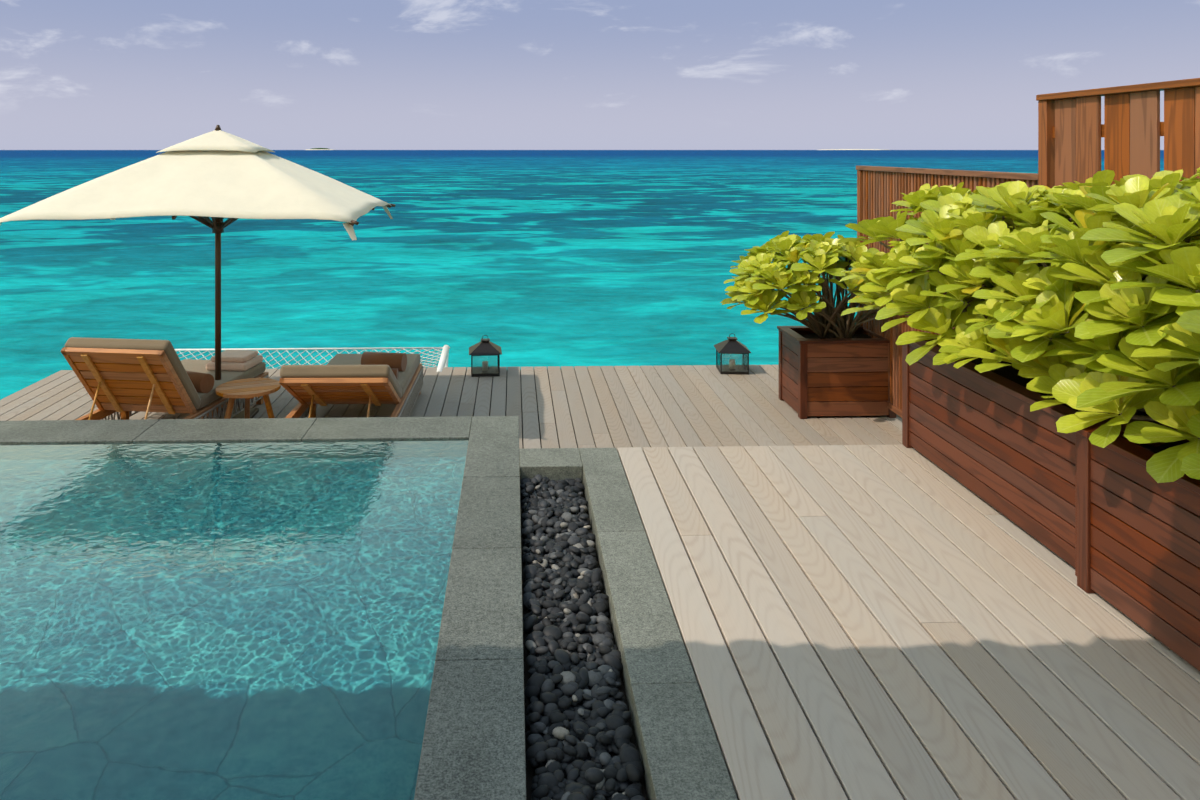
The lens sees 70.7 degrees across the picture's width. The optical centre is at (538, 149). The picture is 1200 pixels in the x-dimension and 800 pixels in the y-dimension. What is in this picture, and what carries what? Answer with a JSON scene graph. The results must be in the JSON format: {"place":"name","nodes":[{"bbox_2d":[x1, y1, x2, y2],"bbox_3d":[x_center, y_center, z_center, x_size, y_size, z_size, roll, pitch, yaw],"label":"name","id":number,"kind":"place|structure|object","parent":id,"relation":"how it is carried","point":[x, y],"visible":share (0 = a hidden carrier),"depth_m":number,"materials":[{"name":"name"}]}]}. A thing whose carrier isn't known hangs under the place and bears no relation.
{"place":"outdoors","nodes":[
{"label":"outdoors","id":0,"kind":"place"},
{"bbox_2d":[0,416,525,799],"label":"pool coping","id":1,"kind":"object","parent":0,"point":[473,745],"visible":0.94,"depth_m":3.73,"materials":[{"name":"grey stone"}]},
{"bbox_2d":[306,148,333,149],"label":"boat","id":2,"kind":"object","parent":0,"point":[319,149],"depth_m":10889.53,"materials":[{"name":"beige"}]},
{"bbox_2d":[0,150,1163,399],"bbox_3d":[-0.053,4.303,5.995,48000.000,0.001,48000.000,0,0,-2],"label":"ocean water","id":3,"kind":"structure","parent":0,"point":[546,258],"depth_m":33.66,"materials":[{"name":"teal liquid"}]},
{"bbox_2d":[441,369,611,448],"bbox_3d":[-0.866,4.220,7.713,9.401,3.166,4.752,0,0,-2],"label":"wooden deck","id":4,"kind":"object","parent":3,"relation":"in","point":[521,405],"depth_m":8.76,"materials":[{"name":"grey wood"}]},
{"bbox_2d":[175,345,449,373],"bbox_3d":[-3.176,3.129,10.317,4.087,1.194,1.177,0,0,-2],"label":"net frame","id":5,"kind":"object","parent":4,"relation":"on","point":[443,362],"visible":0.29,"depth_m":10.87,"materials":[{"name":"white metal"}]},
{"bbox_2d":[176,348,442,368],"bbox_3d":[-3.183,2.663,10.467,3.989,0.192,0.838,0,0,-2],"label":"hammock net","id":6,"kind":"object","parent":5,"relation":"attached to","point":[429,364],"visible":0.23,"depth_m":10.75,"materials":[{"name":"white fabric"}]},
{"bbox_2d":[0,365,901,450],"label":"deck boards","id":7,"kind":"object","parent":4,"relation":"on","point":[680,406],"visible":0.21,"depth_m":8.52,"materials":[{"name":"beige wood"}]},
{"bbox_2d":[61,337,268,419],"bbox_3d":[-3.422,2.092,7.729,0.994,1.023,2.221,0,0,7],"label":"sun lounger","id":8,"kind":"object","parent":7,"relation":"on","point":[123,379],"visible":0.67,"depth_m":7.25,"materials":[{"name":"brown wood"}]},
{"bbox_2d":[1,125,390,418],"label":"parasol frame","id":9,"kind":"object","parent":7,"relation":"on","point":[217,225],"visible":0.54,"depth_m":8.04,"materials":[{"name":"black metal"}]},
{"bbox_2d":[0,130,394,239],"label":"umbrella canopy","id":10,"kind":"object","parent":9,"relation":"attached to","point":[219,173],"visible":1,"depth_m":7.33,"materials":[{"name":"beige fabric"}]},
{"bbox_2d":[216,378,280,418],"bbox_3d":[-2.665,2.389,7.742,0.563,0.437,0.562,0,0,-22],"label":"side table","id":11,"kind":"object","parent":7,"relation":"on","point":[247,389],"visible":0.83,"depth_m":7.69,"materials":[{"name":"brown wood"}]},
{"bbox_2d":[279,352,423,417],"bbox_3d":[-1.721,2.206,8.011,0.995,0.795,2.221,0,0,-1],"label":"sun lounger","id":12,"kind":"object","parent":7,"relation":"on","point":[376,378],"visible":0.65,"depth_m":7.40,"materials":[{"name":"brown wood"}]},
{"bbox_2d":[469,335,501,376],"bbox_3d":[-0.625,2.382,9.838,0.379,0.442,0.379,0,0,-5],"label":"lantern","id":13,"kind":"object","parent":7,"relation":"on","point":[485,347],"visible":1,"depth_m":9.73,"materials":[{"name":"metal"}]},
{"bbox_2d":[714,333,750,374],"bbox_3d":[2.277,2.382,9.926,0.379,0.442,0.379,0,0,3],"label":"lantern","id":14,"kind":"object","parent":7,"relation":"on","point":[730,346],"visible":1,"depth_m":9.82,"materials":[{"name":"metal"}]},
{"bbox_2d":[777,326,895,418],"bbox_3d":[2.987,2.224,8.496,0.966,0.758,0.696,0,0,-2],"label":"planter","id":15,"kind":"object","parent":7,"relation":"on","point":[836,374],"visible":0.81,"depth_m":8.18,"materials":[{"name":"wood"}]},
{"bbox_2d":[856,166,1037,416],"bbox_3d":[3.432,1.386,7.348,0.090,2.435,3.088,0,0,-2],"label":"wooden fence","id":16,"kind":"object","parent":7,"relation":"on","point":[880,189],"visible":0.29,"depth_m":8.05,"materials":[{"name":"brown wood"}]},
{"bbox_2d":[0,0,1199,149],"label":"sky","id":17,"kind":"structure","parent":0,"point":[75,74],"materials":[{"name":"blue"}]},
{"bbox_2d":[820,149,885,149],"bbox_3d":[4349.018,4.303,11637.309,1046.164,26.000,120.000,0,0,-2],"label":"island","id":18,"kind":"structure","parent":0,"point":[852,149],"depth_m":11594.27,"materials":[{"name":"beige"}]},
{"bbox_2d":[720,167,1199,482],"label":"shrub","id":19,"kind":"object","parent":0,"point":[1029,307],"depth_m":3.92,"materials":[{"name":"green plant"}]},
{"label":"pool","id":20,"kind":"structure","parent":0,"visible":0},
{"bbox_2d":[0,439,468,799],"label":"pool water","id":21,"kind":"structure","parent":20,"relation":"in","point":[243,620],"depth_m":3.47,"materials":[{"name":"teal liquid"}]},
{"bbox_3d":[2.329,2.394,1.259,3.406,0.918,8.366,0,0,-2],"label":"upper deck structure","id":22,"kind":"object","parent":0,"visible":0},
{"bbox_2d":[519,448,737,799],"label":"stone curb","id":23,"kind":"structure","parent":22,"relation":"on","point":[673,739],"depth_m":3.25,"materials":[{"name":"stone"}]},
{"bbox_2d":[520,474,645,799],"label":"pebbles","id":24,"kind":"object","parent":23,"relation":"on","point":[569,663],"visible":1,"depth_m":3.22,"materials":[{"name":"black stone"}]},
{"bbox_2d":[617,444,1199,799],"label":"deck boards","id":25,"kind":"object","parent":22,"relation":"on","point":[879,622],"visible":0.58,"depth_m":3.26,"materials":[{"name":"beige wood"}]},
{"bbox_2d":[902,338,1161,575],"bbox_3d":[2.881,1.553,4.586,1.044,0.700,1.769,0,0,-2],"label":"long planter","id":26,"kind":"object","parent":25,"relation":"on","point":[990,438],"visible":0.33,"depth_m":4.39,"materials":[{"name":"wood"}]},
{"bbox_2d":[1036,78,1199,288],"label":"wooden privacy screen","id":27,"kind":"object","parent":25,"relation":"on","point":[1073,130],"visible":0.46,"depth_m":5.07,"materials":[{"name":"brown wood"}]},
{"bbox_2d":[1076,424,1199,670],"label":"long planter","id":28,"kind":"object","parent":25,"relation":"on","point":[1138,544],"visible":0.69,"depth_m":3.33,"materials":[{"name":"wood"}]}
]}

